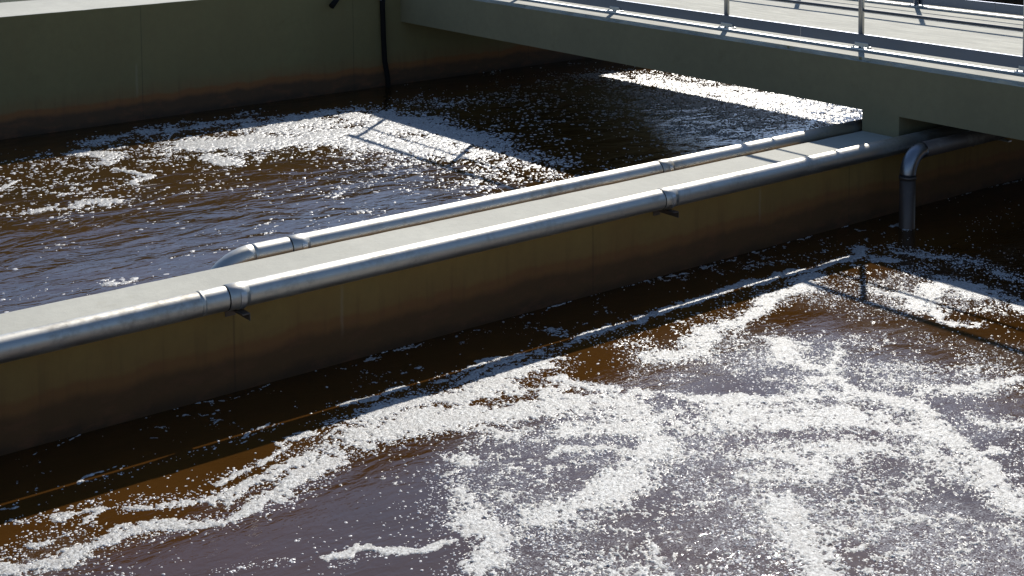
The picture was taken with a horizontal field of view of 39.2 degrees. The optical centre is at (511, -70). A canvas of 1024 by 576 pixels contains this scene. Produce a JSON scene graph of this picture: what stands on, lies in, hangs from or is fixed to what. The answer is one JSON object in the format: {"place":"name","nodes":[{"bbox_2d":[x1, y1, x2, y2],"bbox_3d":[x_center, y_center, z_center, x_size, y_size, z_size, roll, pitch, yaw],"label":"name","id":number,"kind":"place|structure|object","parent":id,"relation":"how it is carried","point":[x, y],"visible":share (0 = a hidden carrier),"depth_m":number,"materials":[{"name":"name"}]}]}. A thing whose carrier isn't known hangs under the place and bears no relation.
{"place":"outdoors","nodes":[
{"label":"outdoors","id":0,"kind":"place"},
{"bbox_2d":[0,0,28,2],"bbox_3d":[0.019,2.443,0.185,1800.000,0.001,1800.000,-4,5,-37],"label":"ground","id":1,"kind":"structure","parent":0,"point":[1,1],"depth_m":20.19,"materials":[{"name":"green concrete"}]},
{"bbox_2d":[0,178,1023,575],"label":"water","id":2,"kind":"structure","parent":0,"point":[146,452],"depth_m":6.95,"materials":[{"name":"brown liquid"}]},
{"bbox_2d":[0,180,1023,575],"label":"foam","id":3,"kind":"object","parent":2,"relation":"on","point":[622,484],"visible":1,"depth_m":6.89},
{"bbox_2d":[0,0,1023,313],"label":"water","id":4,"kind":"structure","parent":0,"point":[222,214],"depth_m":12.49,"materials":[{"name":"brown liquid"}]},
{"bbox_2d":[0,62,861,312],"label":"foam","id":5,"kind":"object","parent":4,"relation":"on","point":[393,121],"visible":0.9,"depth_m":13.85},
{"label":"tank floor","id":6,"kind":"structure","parent":0,"visible":0},
{"bbox_2d":[0,0,998,139],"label":"tank wall","id":7,"kind":"structure","parent":6,"relation":"on","point":[65,65],"depth_m":15.01,"materials":[{"name":"concrete"}]},
{"bbox_2d":[329,0,390,86],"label":"hose","id":8,"kind":"object","parent":7,"relation":"attached to","point":[332,4],"visible":0.87,"depth_m":16.31,"materials":[{"name":"black rubber"}]},
{"bbox_2d":[0,131,1023,455],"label":"dividing wall","id":9,"kind":"structure","parent":6,"relation":"on","point":[64,393],"depth_m":8.38,"materials":[{"name":"concrete"}]},
{"bbox_2d":[0,126,973,363],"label":"steel pipe","id":10,"kind":"object","parent":9,"relation":"attached to","point":[231,299],"visible":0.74,"depth_m":8.09,"materials":[{"name":"silver metal"}]},
{"bbox_2d":[210,119,861,269],"bbox_3d":[6.369,1.870,14.267,20.544,1.213,0.195,-4,5,-37],"label":"steel pipe","id":11,"kind":"object","parent":9,"relation":"attached to","point":[285,245],"visible":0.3,"depth_m":9.29,"materials":[{"name":"silver metal"}]},
{"bbox_2d":[400,0,1023,140],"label":"footbridge","id":12,"kind":"object","parent":9,"relation":"on","point":[894,68],"visible":1,"depth_m":12.45,"materials":[{"name":"concrete"}]},
{"bbox_2d":[899,131,1011,229],"bbox_3d":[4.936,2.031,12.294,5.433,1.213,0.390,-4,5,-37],"label":"riser pipe","id":13,"kind":"object","parent":9,"relation":"attached to","point":[915,155],"visible":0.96,"depth_m":10.56,"materials":[{"name":"grey metal"}]}
]}

